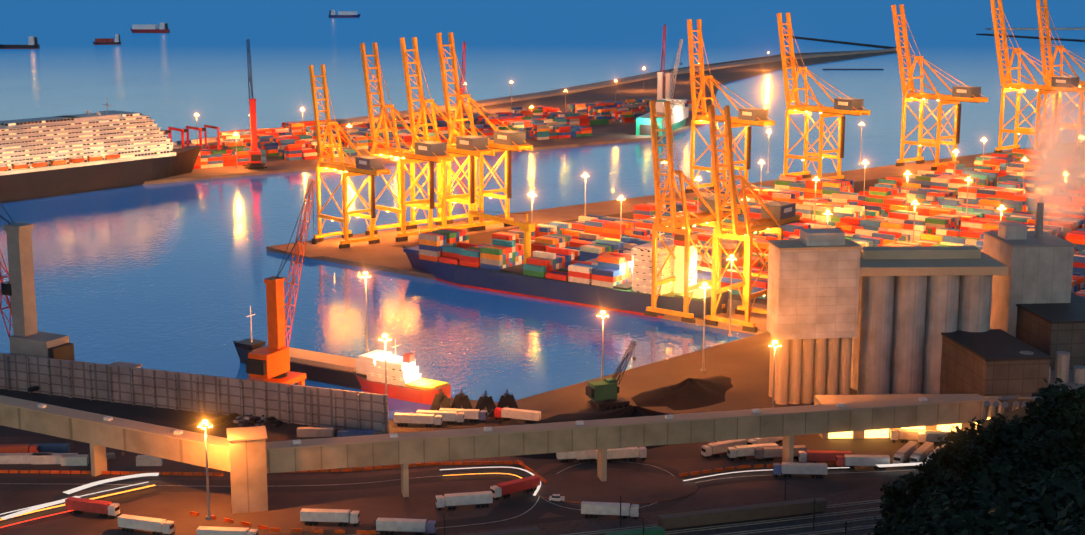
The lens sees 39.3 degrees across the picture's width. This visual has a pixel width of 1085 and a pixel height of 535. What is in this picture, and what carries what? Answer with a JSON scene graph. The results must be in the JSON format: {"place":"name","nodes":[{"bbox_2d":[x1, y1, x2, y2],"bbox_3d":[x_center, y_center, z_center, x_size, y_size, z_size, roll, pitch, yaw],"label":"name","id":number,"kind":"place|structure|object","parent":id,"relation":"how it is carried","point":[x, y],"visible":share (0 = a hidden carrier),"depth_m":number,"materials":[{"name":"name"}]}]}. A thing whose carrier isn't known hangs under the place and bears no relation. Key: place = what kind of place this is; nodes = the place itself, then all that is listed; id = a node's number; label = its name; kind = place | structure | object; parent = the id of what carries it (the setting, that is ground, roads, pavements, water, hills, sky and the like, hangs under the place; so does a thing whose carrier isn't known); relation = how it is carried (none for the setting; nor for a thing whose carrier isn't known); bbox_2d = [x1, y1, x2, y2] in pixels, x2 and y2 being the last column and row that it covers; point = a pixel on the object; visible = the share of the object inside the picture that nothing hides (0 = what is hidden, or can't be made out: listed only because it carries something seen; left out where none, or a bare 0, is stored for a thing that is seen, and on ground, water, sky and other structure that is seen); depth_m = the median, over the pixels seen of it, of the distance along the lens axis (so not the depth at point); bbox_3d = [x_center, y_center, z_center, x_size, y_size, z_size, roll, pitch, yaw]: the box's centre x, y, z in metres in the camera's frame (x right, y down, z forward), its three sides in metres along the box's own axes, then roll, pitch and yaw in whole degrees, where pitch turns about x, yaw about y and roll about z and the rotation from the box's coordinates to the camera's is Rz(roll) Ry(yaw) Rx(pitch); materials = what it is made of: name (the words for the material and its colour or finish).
{"place":"outdoors","nodes":[
{"label":"outdoors","id":0,"kind":"place"},
{"bbox_2d":[0,437,520,534],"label":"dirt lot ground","id":1,"kind":"structure","parent":0,"point":[282,513],"depth_m":441.66,"materials":[{"name":"soil"}]},
{"bbox_2d":[0,444,38,452],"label":"truck","id":2,"kind":"object","parent":1,"relation":"on","point":[18,448],"visible":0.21,"depth_m":479.11,"materials":[{"name":"metal"}]},
{"bbox_2d":[0,487,161,532],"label":"diagonal road","id":3,"kind":"structure","parent":1,"relation":"on","point":[132,496],"depth_m":431.79,"materials":[{"name":"asphalt"}]},
{"bbox_2d":[0,496,79,519],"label":"light trail","id":4,"kind":"object","parent":3,"relation":"on","point":[31,509],"visible":0.92,"depth_m":428.74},
{"bbox_2d":[65,497,120,518],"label":"truck","id":5,"kind":"object","parent":1,"relation":"on","point":[104,508],"visible":1,"depth_m":428.31,"materials":[{"name":"metal"}]},
{"bbox_2d":[117,514,174,534],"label":"truck","id":6,"kind":"object","parent":1,"relation":"on","point":[155,525],"visible":1,"depth_m":414.68,"materials":[{"name":"metal"}]},
{"bbox_2d":[0,427,374,465],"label":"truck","id":7,"kind":"object","parent":1,"relation":"on","point":[53,453],"visible":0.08,"depth_m":474.84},
{"bbox_2d":[198,420,212,519],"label":"light mast","id":8,"kind":"object","parent":1,"relation":"on","point":[205,423],"visible":0.96,"depth_m":423.69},
{"bbox_2d":[300,508,359,526],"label":"truck","id":9,"kind":"object","parent":1,"relation":"on","point":[344,517],"visible":1,"depth_m":420.91,"materials":[{"name":"metal"}]},
{"bbox_2d":[0,460,835,534],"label":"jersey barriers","id":10,"kind":"object","parent":1,"relation":"on","point":[366,532],"visible":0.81,"depth_m":465.41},
{"bbox_2d":[435,491,492,510],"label":"truck","id":11,"kind":"object","parent":1,"relation":"on","point":[453,500],"visible":1,"depth_m":434.33,"materials":[{"name":"metal"}]},
{"bbox_2d":[490,475,539,499],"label":"truck","id":12,"kind":"object","parent":1,"relation":"on","point":[506,489],"visible":0.9,"depth_m":444.98,"materials":[{"name":"metal"}]},
{"bbox_2d":[0,468,546,534],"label":"road","id":13,"kind":"structure","parent":0,"point":[522,505],"depth_m":454.55,"materials":[{"name":"asphalt"}]},
{"bbox_2d":[63,473,158,493],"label":"trail","id":14,"kind":"object","parent":13,"relation":"on","point":[76,489],"visible":1,"depth_m":451.76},
{"bbox_2d":[196,526,257,534],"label":"truck","id":15,"kind":"object","parent":13,"relation":"on","point":[205,530],"visible":0.98,"depth_m":407.28,"materials":[{"name":"metal"}]},
{"bbox_2d":[376,518,436,534],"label":"truck","id":16,"kind":"object","parent":13,"relation":"on","point":[417,526],"visible":1,"depth_m":413.63,"materials":[{"name":"metal"}]},
{"bbox_2d":[267,215,539,257],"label":"apron pavement","id":17,"kind":"structure","parent":0,"point":[328,246],"depth_m":863.60,"materials":[{"name":"concrete"}]},
{"bbox_2d":[309,64,390,248],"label":"gantry crane","id":18,"kind":"object","parent":17,"relation":"on","point":[372,166],"visible":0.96,"depth_m":857.02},
{"bbox_2d":[360,43,452,241],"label":"gantry crane","id":19,"kind":"object","parent":17,"relation":"on","point":[431,152],"visible":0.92,"depth_m":878.88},
{"bbox_2d":[400,37,494,231],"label":"gantry crane","id":20,"kind":"object","parent":17,"relation":"on","point":[471,146],"visible":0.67,"depth_m":898.60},
{"bbox_2d":[436,32,532,230],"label":"gantry crane","id":21,"kind":"object","parent":17,"relation":"on","point":[508,141],"visible":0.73,"depth_m":916.21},
{"bbox_2d":[143,50,896,184],"bbox_3d":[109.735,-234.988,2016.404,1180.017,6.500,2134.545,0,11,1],"label":"quay ground","id":22,"kind":"structure","parent":0,"point":[611,132],"depth_m":1752.92,"materials":[{"name":"concrete"}]},
{"bbox_2d":[160,125,219,150],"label":"gantry cranes","id":23,"kind":"object","parent":22,"relation":"on","point":[182,131],"visible":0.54,"depth_m":1229.08,"materials":[{"name":"metal"}]},
{"bbox_2d":[243,39,266,169],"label":"harbor crane","id":24,"kind":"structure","parent":22,"relation":"on","point":[255,158],"depth_m":1184.01,"materials":[{"name":"metal"}]},
{"bbox_2d":[172,97,701,168],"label":"shipping containers","id":25,"kind":"object","parent":22,"relation":"on","point":[289,141],"visible":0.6,"depth_m":1388.59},
{"bbox_2d":[453,41,465,134],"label":"harbor crane","id":26,"kind":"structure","parent":22,"relation":"on","point":[462,90],"depth_m":1361.76,"materials":[{"name":"metal"}]},
{"bbox_2d":[174,48,896,143],"bbox_3d":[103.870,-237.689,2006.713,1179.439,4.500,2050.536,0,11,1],"label":"breakwater","id":27,"kind":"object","parent":22,"relation":"on","point":[496,101],"depth_m":2001.03,"materials":[{"name":"concrete"}]},
{"bbox_2d":[657,24,665,99],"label":"mobile crane","id":28,"kind":"object","parent":22,"relation":"on","point":[660,83],"visible":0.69,"depth_m":1547.09,"materials":[{"name":"metal"}]},
{"bbox_2d":[665,39,682,98],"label":"mobile crane","id":29,"kind":"object","parent":22,"relation":"on","point":[668,88],"visible":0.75,"depth_m":1619.02,"materials":[{"name":"metal"}]},
{"bbox_2d":[0,0,1084,418],"bbox_3d":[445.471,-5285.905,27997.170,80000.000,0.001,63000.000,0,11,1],"label":"sea","id":30,"kind":"structure","parent":0,"point":[164,276],"depth_m":1509.66,"materials":[{"name":"liquid"}]},
{"bbox_2d":[0,36,39,48],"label":"anchored ship","id":31,"kind":"object","parent":30,"relation":"in","point":[33,42],"visible":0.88,"depth_m":3096.51,"materials":[{"name":"metal"}]},
{"bbox_2d":[0,98,201,203],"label":"cruise ship","id":32,"kind":"object","parent":30,"relation":"on","point":[53,156],"visible":0.83,"depth_m":1072.80,"materials":[{"name":"metal"}]},
{"bbox_2d":[93,34,120,44],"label":"anchored ship","id":33,"kind":"object","parent":30,"relation":"on","point":[104,41],"visible":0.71,"depth_m":3276.21,"materials":[{"name":"metal"}]},
{"bbox_2d":[130,23,169,32],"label":"anchored ship","id":34,"kind":"object","parent":30,"relation":"on","point":[149,28],"visible":0.79,"depth_m":3909.28,"materials":[{"name":"metal"}]},
{"bbox_2d":[233,306,391,389],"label":"cargo ship","id":35,"kind":"object","parent":30,"relation":"in","point":[332,369],"visible":0.52,"depth_m":578.41},
{"bbox_2d":[328,10,360,17],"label":"anchored ship","id":36,"kind":"object","parent":30,"relation":"on","point":[348,14],"visible":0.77,"depth_m":5221.24,"materials":[{"name":"metal"}]},
{"bbox_2d":[353,338,450,404],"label":"ship","id":37,"kind":"object","parent":30,"relation":"in","point":[406,381],"visible":0.73,"depth_m":555.88,"materials":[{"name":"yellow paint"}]},
{"bbox_2d":[402,210,728,317],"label":"container ship","id":38,"kind":"object","parent":30,"relation":"on","point":[633,296],"visible":0.5,"depth_m":702.48,"materials":[{"name":"blue metal"}]},
{"bbox_2d":[419,228,633,287],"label":"shipping containers","id":39,"kind":"object","parent":38,"relation":"on","point":[456,247],"visible":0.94,"depth_m":738.76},
{"bbox_2d":[636,99,688,138],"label":"ship","id":40,"kind":"object","parent":30,"relation":"on","point":[679,112],"visible":0.6,"depth_m":1467.68,"materials":[{"name":"metal"}]},
{"bbox_2d":[784,34,1084,69],"bbox_3d":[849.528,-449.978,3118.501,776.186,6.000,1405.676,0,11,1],"label":"breakwater rock","id":41,"kind":"object","parent":30,"relation":"in","point":[889,47],"visible":0.56,"depth_m":3415.91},
{"bbox_2d":[0,151,1084,526],"bbox_3d":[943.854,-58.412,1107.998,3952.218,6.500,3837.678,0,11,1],"label":"ground","id":42,"kind":"structure","parent":0,"point":[170,417],"depth_m":514.79,"materials":[{"name":"concrete"}]},
{"bbox_2d":[0,203,74,391],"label":"pylon","id":43,"kind":"object","parent":42,"relation":"on","point":[27,338],"visible":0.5,"depth_m":557.77,"materials":[{"name":"concrete"}]},
{"bbox_2d":[0,353,388,433],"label":"windbreak wall","id":44,"kind":"structure","parent":42,"relation":"on","point":[312,406],"depth_m":529.04,"materials":[{"name":"metal"}]},
{"bbox_2d":[246,179,316,385],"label":"harbor crane","id":45,"kind":"object","parent":42,"relation":"on","point":[270,362],"visible":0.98,"depth_m":521.75,"materials":[{"name":"metal"}]},
{"bbox_2d":[394,413,442,427],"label":"truck","id":46,"kind":"object","parent":42,"relation":"on","point":[430,420],"visible":1,"depth_m":512.73,"materials":[{"name":"metal"}]},
{"bbox_2d":[416,410,464,424],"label":"truck","id":47,"kind":"object","parent":42,"relation":"on","point":[451,417],"visible":0.6,"depth_m":515.54,"materials":[{"name":"metal"}]},
{"bbox_2d":[430,389,450,410],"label":"clamshell grab","id":48,"kind":"object","parent":42,"relation":"on","point":[440,400],"visible":0.69,"depth_m":527.08,"materials":[{"name":"metal"}]},
{"bbox_2d":[451,389,472,408],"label":"clamshell grab","id":49,"kind":"object","parent":42,"relation":"on","point":[462,399],"visible":0.65,"depth_m":526.95,"materials":[{"name":"metal"}]},
{"bbox_2d":[439,408,486,422],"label":"truck","id":50,"kind":"object","parent":42,"relation":"on","point":[475,415],"visible":0.54,"depth_m":517.84,"materials":[{"name":"metal"}]},
{"bbox_2d":[475,390,495,416],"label":"tree","id":51,"kind":"object","parent":42,"relation":"on","point":[486,401],"visible":0.73,"depth_m":525.14,"materials":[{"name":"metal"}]},
{"bbox_2d":[0,394,987,513],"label":"elevated highway","id":52,"kind":"structure","parent":42,"relation":"on","point":[248,458],"depth_m":453.70,"materials":[{"name":"concrete"}]},
{"bbox_2d":[500,458,554,476],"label":"quay access road","id":53,"kind":"structure","parent":42,"relation":"on","point":[534,464],"depth_m":471.98,"materials":[{"name":"asphalt"}]},
{"bbox_2d":[254,479,911,534],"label":"rail yard","id":54,"kind":"structure","parent":42,"relation":"on","point":[851,512],"depth_m":422.40,"materials":[{"name":"gravel"}]},
{"bbox_2d":[460,497,826,534],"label":"freight wagons","id":55,"kind":"object","parent":54,"relation":"on","point":[690,519],"visible":1,"depth_m":420.62,"materials":[{"name":"metal"}]},
{"bbox_2d":[701,439,746,458],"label":"truck","id":56,"kind":"object","parent":42,"relation":"on","point":[711,449],"visible":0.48,"depth_m":481.17,"materials":[{"name":"metal"}]},
{"bbox_2d":[747,436,782,444],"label":"truck","id":57,"kind":"object","parent":42,"relation":"on","point":[752,441],"visible":0.5,"depth_m":488.83,"materials":[{"name":"metal"}]},
{"bbox_2d":[492,149,1084,298],"bbox_3d":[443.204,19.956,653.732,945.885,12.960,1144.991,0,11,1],"label":"shipping containers","id":58,"kind":"object","parent":42,"relation":"on","point":[877,215],"visible":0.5,"depth_m":886.94,"materials":[{"name":"metal"}]},
{"bbox_2d":[893,441,917,466],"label":"truck","id":59,"kind":"object","parent":42,"relation":"on","point":[904,453],"visible":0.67,"depth_m":474.77,"materials":[{"name":"metal"}]},
{"bbox_2d":[814,394,1001,438],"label":"silo loading bays","id":60,"kind":"object","parent":42,"relation":"on","point":[835,399],"visible":0.27,"depth_m":500.86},
{"bbox_2d":[890,429,941,443],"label":"truck","id":61,"kind":"object","parent":42,"relation":"on","point":[903,435],"visible":0.56,"depth_m":495.18,"materials":[{"name":"metal"}]},
{"bbox_2d":[910,442,933,466],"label":"truck","id":62,"kind":"object","parent":42,"relation":"on","point":[921,453],"visible":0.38,"depth_m":474.31,"materials":[{"name":"metal"}]},
{"bbox_2d":[850,246,1007,394],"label":"grain silos","id":63,"kind":"object","parent":42,"relation":"on","point":[914,302],"visible":0.75,"depth_m":541.89,"materials":[{"name":"concrete"}]},
{"bbox_2d":[917,431,966,444],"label":"truck","id":64,"kind":"object","parent":42,"relation":"on","point":[930,436],"visible":0.48,"depth_m":492.79,"materials":[{"name":"metal"}]},
{"bbox_2d":[940,329,1051,412],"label":"plant hall","id":65,"kind":"structure","parent":42,"relation":"on","point":[992,362],"depth_m":513.02,"materials":[{"name":"concrete"}]},
{"bbox_2d":[982,203,1075,336],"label":"plant tower","id":66,"kind":"structure","parent":42,"relation":"on","point":[1038,261],"depth_m":560.29,"materials":[{"name":"concrete"}]},
{"bbox_2d":[981,351,1084,429],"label":"plant ducts and cyclones","id":67,"kind":"object","parent":42,"relation":"on","point":[1062,361],"visible":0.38,"depth_m":460.79,"materials":[{"name":"metal"}]},
{"bbox_2d":[1016,292,1084,369],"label":"plant hall","id":68,"kind":"structure","parent":42,"relation":"on","point":[1050,329],"depth_m":539.46,"materials":[{"name":"concrete"}]},
{"bbox_2d":[1048,369,1084,403],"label":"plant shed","id":69,"kind":"structure","parent":42,"relation":"on","point":[1073,385],"depth_m":511.72,"materials":[{"name":"metal"}]},
{"bbox_2d":[325,246,766,330],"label":"quay","id":70,"kind":"structure","parent":0,"point":[392,257],"depth_m":804.07,"materials":[{"name":"concrete"}]},
{"bbox_2d":[644,100,741,323],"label":"gantry crane","id":71,"kind":"object","parent":70,"relation":"on","point":[687,221],"visible":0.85,"depth_m":665.10,"materials":[{"name":"metal"}]},
{"bbox_2d":[705,104,801,332],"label":"gantry crane","id":72,"kind":"object","parent":70,"relation":"on","point":[775,214],"visible":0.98,"depth_m":649.67,"materials":[{"name":"metal"}]},
{"bbox_2d":[474,332,813,427],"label":"quay pavement","id":73,"kind":"structure","parent":0,"point":[743,364],"depth_m":568.76,"materials":[{"name":"concrete"}]},
{"bbox_2d":[496,389,518,408],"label":"clamshell grab","id":74,"kind":"object","parent":73,"relation":"on","point":[506,399],"visible":0.6,"depth_m":526.68,"materials":[{"name":"metal"}]},
{"bbox_2d":[494,407,540,423],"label":"truck","id":75,"kind":"object","parent":73,"relation":"on","point":[531,416],"visible":0.94,"depth_m":518.12,"materials":[{"name":"metal"}]},
{"bbox_2d":[531,406,672,448],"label":"coal pile","id":76,"kind":"object","parent":73,"relation":"on","point":[633,411],"visible":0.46,"depth_m":509.11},
{"bbox_2d":[586,340,636,410],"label":"material handler","id":77,"kind":"object","parent":73,"relation":"on","point":[601,395],"visible":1,"depth_m":534.39,"materials":[{"name":"metal"}]},
{"bbox_2d":[631,375,733,409],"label":"coal pile","id":78,"kind":"object","parent":73,"relation":"on","point":[689,393],"visible":0.98,"depth_m":545.76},
{"bbox_2d":[700,283,709,371],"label":"light mast","id":79,"kind":"object","parent":73,"relation":"on","point":[703,356],"visible":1,"depth_m":581.59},
{"bbox_2d":[766,228,862,404],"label":"grain silo","id":80,"kind":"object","parent":73,"relation":"on","point":[812,299],"depth_m":534.61,"materials":[{"name":"concrete"}]},
{"bbox_2d":[536,452,884,518],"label":"dirt island ground","id":81,"kind":"structure","parent":0,"point":[735,492],"depth_m":455.46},
{"bbox_2d":[523,459,689,517],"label":"roundabout road","id":82,"kind":"structure","parent":81,"relation":"on","point":[545,505],"depth_m":446.70,"materials":[{"name":"asphalt"}]},
{"bbox_2d":[576,448,627,462],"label":"truck","id":83,"kind":"object","parent":82,"relation":"on","point":[586,455],"visible":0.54,"depth_m":475.24,"materials":[{"name":"metal"}]},
{"bbox_2d":[581,501,638,518],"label":"truck","id":84,"kind":"object","parent":82,"relation":"on","point":[595,509],"visible":0.9,"depth_m":426.30,"materials":[{"name":"metal"}]},
{"bbox_2d":[596,447,646,462],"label":"truck","id":85,"kind":"object","parent":82,"relation":"on","point":[631,453],"visible":0.75,"depth_m":476.34,"materials":[{"name":"metal"}]},
{"bbox_2d":[526,470,697,503],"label":"roundabout island","id":86,"kind":"structure","parent":81,"relation":"on","point":[633,487],"depth_m":452.28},
{"bbox_2d":[727,443,778,460],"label":"truck","id":87,"kind":"object","parent":81,"relation":"on","point":[740,452],"visible":0.52,"depth_m":478.12,"materials":[{"name":"metal"}]},
{"bbox_2d":[754,445,806,461],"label":"truck","id":88,"kind":"object","parent":81,"relation":"on","point":[769,452],"visible":0.73,"depth_m":476.93,"materials":[{"name":"metal"}]},
{"bbox_2d":[798,450,851,462],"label":"truck","id":89,"kind":"object","parent":81,"relation":"on","point":[813,456],"visible":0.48,"depth_m":472.95,"materials":[{"name":"metal"}]},
{"bbox_2d":[499,141,1084,223],"bbox_3d":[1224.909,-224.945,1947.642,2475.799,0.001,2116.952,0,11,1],"label":"apron pavement","id":90,"kind":"structure","parent":0,"point":[558,214],"depth_m":1031.66,"materials":[{"name":"concrete"}]},
{"bbox_2d":[685,19,774,192],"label":"gantry crane","id":91,"kind":"object","parent":90,"relation":"on","point":[746,118],"visible":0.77,"depth_m":1048.79,"materials":[{"name":"metal"}]},
{"bbox_2d":[777,13,870,179],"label":"gantry crane","id":92,"kind":"object","parent":90,"relation":"on","point":[848,106],"visible":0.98,"depth_m":1108.55,"materials":[{"name":"metal"}]},
{"bbox_2d":[891,4,987,170],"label":"gantry crane","id":93,"kind":"object","parent":90,"relation":"on","point":[965,93],"visible":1,"depth_m":1193.46,"materials":[{"name":"metal"}]},
{"bbox_2d":[990,0,1084,153],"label":"gantry crane","id":94,"kind":"object","parent":90,"relation":"on","point":[1019,87],"visible":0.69,"depth_m":1278.14,"materials":[{"name":"metal"}]},
{"bbox_2d":[1036,0,1084,151],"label":"gantry crane","id":95,"kind":"object","parent":90,"relation":"on","point":[1050,61],"visible":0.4,"depth_m":1322.41,"materials":[{"name":"metal"}]},
{"bbox_2d":[684,466,922,488],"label":"road","id":96,"kind":"structure","parent":0,"point":[834,473],"depth_m":463.56,"materials":[{"name":"asphalt"}]},
{"bbox_2d":[772,462,827,477],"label":"truck","id":97,"kind":"object","parent":96,"relation":"on","point":[788,469],"visible":1,"depth_m":460.98,"materials":[{"name":"metal"}]},
{"bbox_2d":[835,454,889,469],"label":"truck","id":98,"kind":"object","parent":96,"relation":"on","point":[852,461],"visible":0.88,"depth_m":468.63,"materials":[{"name":"metal"}]},
{"bbox_2d":[1023,79,1084,235],"label":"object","id":99,"kind":"structure","parent":0,"point":[1065,154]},
{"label":"hillside ground","id":100,"kind":"structure","parent":0,"visible":0},
{"bbox_2d":[879,479,908,516],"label":"hill tree","id":101,"kind":"object","parent":100,"relation":"on","point":[897,495],"visible":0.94,"depth_m":353.81,"materials":[{"name":"green plant"}]},
{"bbox_2d":[899,460,938,492],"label":"hill tree","id":102,"kind":"object","parent":100,"relation":"on","point":[911,480],"visible":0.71,"depth_m":366.74,"materials":[{"name":"green plant"}]},
{"bbox_2d":[927,429,988,481],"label":"hill tree","id":103,"kind":"object","parent":100,"relation":"on","point":[969,458],"visible":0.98,"depth_m":332.38,"materials":[{"name":"green plant"}]},
{"bbox_2d":[937,433,989,477],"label":"hill tree","id":104,"kind":"object","parent":100,"relation":"on","point":[951,444],"visible":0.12,"depth_m":339.61,"materials":[{"name":"green plant"}]},
{"bbox_2d":[867,403,1084,534],"bbox_3d":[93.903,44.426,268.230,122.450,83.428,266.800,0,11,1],"label":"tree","id":105,"kind":"object","parent":100,"relation":"on","point":[995,496],"visible":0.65,"depth_m":290.72,"materials":[{"name":"plant"}]},
{"bbox_2d":[946,417,1005,452],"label":"hill tree","id":106,"kind":"object","parent":100,"relation":"on","point":[984,438],"visible":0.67,"depth_m":357.10,"materials":[{"name":"green plant"}]},
{"bbox_2d":[988,413,1015,449],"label":"hill tree","id":107,"kind":"object","parent":100,"relation":"on","point":[1002,427],"visible":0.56,"depth_m":360.23,"materials":[{"name":"green plant"}]},
{"bbox_2d":[1025,378,1084,435],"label":"hill tree","id":108,"kind":"object","parent":100,"relation":"on","point":[1062,397],"visible":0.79,"depth_m":356.70,"materials":[{"name":"green plant"}]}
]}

